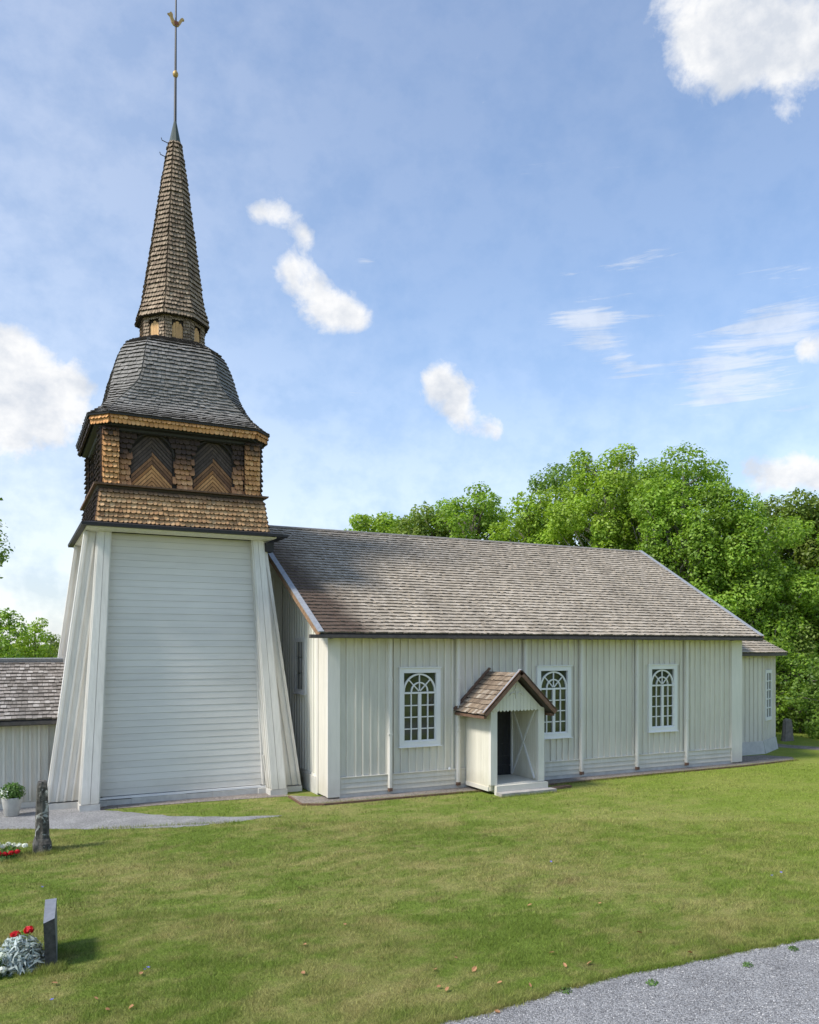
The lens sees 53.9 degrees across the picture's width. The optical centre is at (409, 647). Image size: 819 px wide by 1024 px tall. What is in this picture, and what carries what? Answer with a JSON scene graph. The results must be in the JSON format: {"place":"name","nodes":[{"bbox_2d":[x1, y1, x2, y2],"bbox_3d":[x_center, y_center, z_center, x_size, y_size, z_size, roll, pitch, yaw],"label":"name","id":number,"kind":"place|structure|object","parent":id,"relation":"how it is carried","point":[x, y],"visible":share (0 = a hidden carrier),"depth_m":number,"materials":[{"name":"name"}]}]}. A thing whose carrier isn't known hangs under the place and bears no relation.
{"place":"outdoors","nodes":[
{"label":"outdoors","id":0,"kind":"place"},
{"bbox_2d":[0,807,281,828],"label":"gravel path","id":1,"kind":"structure","parent":0,"point":[71,818],"depth_m":20.16,"materials":[{"name":"grey gravel"}]},
{"bbox_2d":[0,782,25,816],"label":"planter","id":2,"kind":"object","parent":1,"relation":"on","point":[11,797],"visible":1,"depth_m":20.47,"materials":[{"name":"ceramic"}]},
{"bbox_2d":[0,690,818,1023],"bbox_3d":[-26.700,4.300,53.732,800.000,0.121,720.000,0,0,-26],"label":"ground","id":3,"kind":"structure","parent":0,"point":[694,806],"depth_m":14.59,"materials":[{"name":"green plant"}]},
{"bbox_2d":[0,952,6,978],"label":"white flowers","id":4,"kind":"object","parent":3,"relation":"on","point":[3,968],"visible":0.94,"depth_m":10.45,"materials":[{"name":"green plant"}]},
{"bbox_2d":[0,497,14,612],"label":"broadleaf tree","id":5,"kind":"object","parent":3,"relation":"on","point":[2,558],"visible":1,"depth_m":30.08,"materials":[{"name":"green plant"}]},
{"bbox_2d":[0,849,19,861],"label":"grave begonia","id":6,"kind":"object","parent":3,"relation":"on","point":[5,854],"visible":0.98,"depth_m":16.32,"materials":[{"name":"red plant"}]},
{"bbox_2d":[0,842,27,858],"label":"grave begonia","id":7,"kind":"object","parent":3,"relation":"on","point":[9,846],"visible":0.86,"depth_m":16.59,"materials":[{"name":"white plant"}]},
{"bbox_2d":[0,607,31,657],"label":"broadleaf tree","id":8,"kind":"object","parent":3,"relation":"on","point":[9,626],"visible":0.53,"depth_m":47.19,"materials":[{"name":"green plant"}]},
{"bbox_2d":[8,925,34,960],"bbox_3d":[-5.349,4.072,11.124,0.413,0.524,0.432,0,0,-26],"label":"geranium","id":9,"kind":"object","parent":3,"relation":"on","point":[26,929],"visible":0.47,"depth_m":11.01,"materials":[{"name":"red plant"}]},
{"bbox_2d":[0,934,44,976],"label":"dusty miller","id":10,"kind":"object","parent":3,"relation":"on","point":[33,953],"visible":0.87,"depth_m":10.67,"materials":[{"name":"silver plant"}]},
{"bbox_2d":[0,641,57,657],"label":"distant wood","id":11,"kind":"object","parent":3,"relation":"on","point":[20,646],"depth_m":90.38,"materials":[{"name":"green plant"}]},
{"bbox_2d":[0,658,63,809],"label":"outbuilding","id":12,"kind":"structure","parent":3,"relation":"on","point":[30,690],"depth_m":21.84,"materials":[{"name":"beige paint"}]},
{"bbox_2d":[9,617,57,657],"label":"broadleaf tree","id":13,"kind":"object","parent":3,"relation":"on","point":[26,648],"visible":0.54,"depth_m":61.25,"materials":[{"name":"green plant"}]},
{"bbox_2d":[32,780,51,853],"bbox_3d":[-7.789,3.573,17.063,0.378,1.514,0.565,0,0,-26],"label":"gravestone","id":14,"kind":"object","parent":3,"relation":"on","point":[42,842],"visible":0.97,"depth_m":16.91,"materials":[{"name":"stone"}]},
{"bbox_2d":[43,898,57,966],"bbox_3d":[-4.968,3.980,11.155,0.171,0.740,1.033,0,0,-23],"label":"gravestone","id":15,"kind":"object","parent":3,"relation":"on","point":[50,930],"visible":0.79,"depth_m":10.75,"materials":[{"name":"stone"}]},
{"bbox_2d":[42,633,60,657],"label":"broadleaf tree","id":16,"kind":"object","parent":3,"relation":"on","point":[56,643],"visible":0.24,"depth_m":67.74,"materials":[{"name":"green plant"}]},
{"bbox_2d":[100,793,285,809],"bbox_3d":[-6.216,4.290,22.846,5.400,0.001,1.550,0,0,-26],"label":"drip strip","id":17,"kind":"object","parent":3,"relation":"on","point":[247,796],"visible":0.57,"depth_m":22.65,"materials":[{"name":"grey gravel"}]},
{"bbox_2d":[344,511,401,533],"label":"broadleaf tree","id":18,"kind":"object","parent":3,"relation":"on","point":[365,524],"visible":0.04,"depth_m":64.95,"materials":[{"name":"green plant"}]},
{"bbox_2d":[370,513,428,535],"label":"broadleaf tree","id":19,"kind":"object","parent":3,"relation":"on","point":[403,523],"depth_m":66.84,"materials":[{"name":"green plant"}]},
{"bbox_2d":[47,0,787,811],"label":"church","id":20,"kind":"structure","parent":3,"relation":"on","point":[219,636],"depth_m":23.97,"materials":[{"name":"paint"}]},
{"bbox_2d":[293,638,306,694],"bbox_3d":[-3.417,0.565,25.141,0.125,1.770,1.090,0,0,-26],"label":"window","id":21,"kind":"structure","parent":20,"relation":"in","point":[299,691],"depth_m":25.11,"materials":[{"name":"white paint"}]},
{"bbox_2d":[398,667,441,748],"bbox_3d":[0.313,1.768,24.133,1.440,2.395,0.155,0,0,-26],"label":"window","id":22,"kind":"structure","parent":20,"relation":"in","point":[419,688],"depth_m":24.14,"materials":[{"name":"white paint"}]},
{"bbox_2d":[497,710,510,774],"bbox_3d":[2.574,2.925,25.180,1.500,2.150,0.111,0,0,-26],"label":"door","id":23,"kind":"structure","parent":20,"relation":"in","point":[503,718],"depth_m":25.38,"materials":[{"name":"wood"}]},
{"bbox_2d":[536,665,572,739],"bbox_3d":[4.728,1.768,26.327,1.420,2.395,0.155,0,0,-26],"label":"window","id":24,"kind":"structure","parent":20,"relation":"in","point":[554,681],"depth_m":26.43,"materials":[{"name":"white paint"}]},
{"bbox_2d":[647,664,678,732],"bbox_3d":[8.942,1.768,28.421,1.390,2.395,0.155,0,0,-26],"label":"window","id":25,"kind":"structure","parent":20,"relation":"in","point":[661,678],"depth_m":28.43,"materials":[{"name":"white paint"}]},
{"bbox_2d":[765,669,771,720],"bbox_3d":[14.923,1.950,33.480,0.070,2.100,0.970,0,0,37],"label":"window","id":26,"kind":"structure","parent":20,"relation":"in","point":[768,673],"depth_m":33.43,"materials":[{"name":"white paint"}]},
{"bbox_2d":[391,501,466,537],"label":"broadleaf tree","id":27,"kind":"object","parent":3,"relation":"on","point":[417,516],"visible":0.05,"depth_m":60.63,"materials":[{"name":"green plant"}]},
{"bbox_2d":[417,497,481,536],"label":"broadleaf tree","id":28,"kind":"object","parent":3,"relation":"on","point":[437,507],"visible":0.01,"depth_m":62.25,"materials":[{"name":"green plant"}]},
{"bbox_2d":[429,481,518,541],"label":"broadleaf tree","id":29,"kind":"object","parent":3,"relation":"on","point":[478,525],"visible":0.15,"depth_m":57.27,"materials":[{"name":"green plant"}]},
{"bbox_2d":[484,490,557,543],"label":"broadleaf tree","id":30,"kind":"object","parent":3,"relation":"on","point":[524,527],"visible":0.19,"depth_m":51.62,"materials":[{"name":"green plant"}]},
{"bbox_2d":[286,755,793,802],"bbox_3d":[5.881,4.288,27.210,20.450,0.001,2.300,0,0,-26],"label":"drip strip","id":31,"kind":"object","parent":3,"relation":"on","point":[755,759],"visible":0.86,"depth_m":26.25,"materials":[{"name":"grey gravel"}]},
{"bbox_2d":[509,462,574,542],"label":"broadleaf tree","id":32,"kind":"object","parent":3,"relation":"on","point":[552,480],"visible":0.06,"depth_m":58.96,"materials":[{"name":"green plant"}]},
{"bbox_2d":[288,759,796,805],"bbox_3d":[5.932,4.280,26.237,19.775,0.070,1.569,0,0,-23],"label":"edging board","id":33,"kind":"object","parent":3,"relation":"on","point":[336,803],"visible":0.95,"depth_m":23.65,"materials":[{"name":"brown wood"}]},
{"bbox_2d":[552,784,571,788],"bbox_3d":[4.567,4.270,24.630,0.912,0.070,0.220,0,0,-36],"label":"drain grate","id":34,"kind":"object","parent":3,"relation":"on","point":[563,786],"visible":0.79,"depth_m":24.61,"materials":[{"name":"brown metal"}]},
{"bbox_2d":[530,443,686,568],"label":"broadleaf tree","id":35,"kind":"object","parent":3,"relation":"on","point":[606,487],"visible":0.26,"depth_m":48.06,"materials":[{"name":"green plant"}]},
{"bbox_2d":[589,457,694,569],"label":"broadleaf tree","id":36,"kind":"object","parent":3,"relation":"on","point":[648,473],"visible":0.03,"depth_m":56.15,"materials":[{"name":"green plant"}]},
{"bbox_2d":[589,441,767,624],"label":"broadleaf tree","id":37,"kind":"object","parent":3,"relation":"on","point":[675,508],"visible":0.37,"depth_m":44.10,"materials":[{"name":"green plant"}]},
{"bbox_2d":[676,486,818,659],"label":"broadleaf tree","id":38,"kind":"object","parent":3,"relation":"on","point":[777,592],"visible":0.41,"depth_m":43.07,"materials":[{"name":"green plant"}]},
{"bbox_2d":[721,532,807,632],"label":"broadleaf tree","id":39,"kind":"object","parent":3,"relation":"on","point":[776,568],"depth_m":53.86,"materials":[{"name":"green plant"}]},
{"bbox_2d":[753,618,815,725],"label":"shrub","id":40,"kind":"object","parent":3,"relation":"on","point":[774,640],"visible":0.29,"depth_m":40.96,"materials":[{"name":"green plant"}]},
{"bbox_2d":[751,487,818,693],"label":"broadleaf tree","id":41,"kind":"object","parent":3,"relation":"on","point":[807,510],"visible":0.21,"depth_m":48.85,"materials":[{"name":"green plant"}]},
{"bbox_2d":[781,718,793,740],"bbox_3d":[17.482,3.796,37.276,0.652,1.069,0.290,0,0,-26],"label":"gravestone","id":42,"kind":"object","parent":3,"relation":"on","point":[787,731],"visible":0.99,"depth_m":37.16,"materials":[{"name":"stone"}]},
{"bbox_2d":[765,597,818,727],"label":"broadleaf tree","id":43,"kind":"object","parent":3,"relation":"on","point":[802,644],"visible":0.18,"depth_m":43.01,"materials":[{"name":"green plant"}]},
{"bbox_2d":[776,652,818,732],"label":"shrub","id":44,"kind":"object","parent":3,"relation":"on","point":[798,717],"visible":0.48,"depth_m":40.69,"materials":[{"name":"green plant"}]},
{"bbox_2d":[780,662,818,739],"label":"shrub","id":45,"kind":"object","parent":3,"relation":"on","point":[798,700],"visible":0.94,"depth_m":38.58,"materials":[{"name":"green plant"}]},
{"bbox_2d":[803,532,818,655],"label":"broadleaf tree","id":46,"kind":"object","parent":3,"relation":"on","point":[815,618],"visible":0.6,"depth_m":46.22,"materials":[{"name":"green plant"}]},
{"bbox_2d":[0,0,818,645],"label":"sky","id":47,"kind":"structure","parent":0,"point":[444,247],"materials":[{"name":"blue"}]},
{"bbox_2d":[441,939,818,1023],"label":"gravel path","id":48,"kind":"structure","parent":0,"point":[503,1015],"depth_m":9.89,"materials":[{"name":"grey gravel"}]},
{"bbox_2d":[559,987,571,993],"bbox_3d":[1.955,4.277,10.062,0.164,0.072,0.175,0,0,-26],"label":"weed","id":49,"kind":"object","parent":48,"relation":"on","point":[567,990],"visible":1,"depth_m":10.03,"materials":[{"name":"green plant"}]},
{"bbox_2d":[646,978,658,985],"bbox_3d":[3.107,4.272,10.294,0.184,0.087,0.157,0,0,-26],"label":"weed","id":50,"kind":"object","parent":48,"relation":"on","point":[652,984],"visible":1,"depth_m":10.28,"materials":[{"name":"green plant"}]},
{"bbox_2d":[742,961,753,967],"bbox_3d":[4.575,4.269,10.880,0.147,0.088,0.170,0,0,27],"label":"weed","id":51,"kind":"object","parent":48,"relation":"on","point":[746,963],"visible":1,"depth_m":10.86,"materials":[{"name":"green plant"}]},
{"bbox_2d":[788,945,798,951],"bbox_3d":[5.463,4.279,11.469,0.155,0.076,0.150,0,0,-36],"label":"weed","id":52,"kind":"object","parent":48,"relation":"on","point":[793,947],"visible":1,"depth_m":11.45,"materials":[{"name":"green plant"}]},
{"bbox_2d":[778,744,818,749],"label":"gravel path","id":53,"kind":"structure","parent":0,"point":[798,747],"depth_m":34.76,"materials":[{"name":"grey gravel"}]}
]}

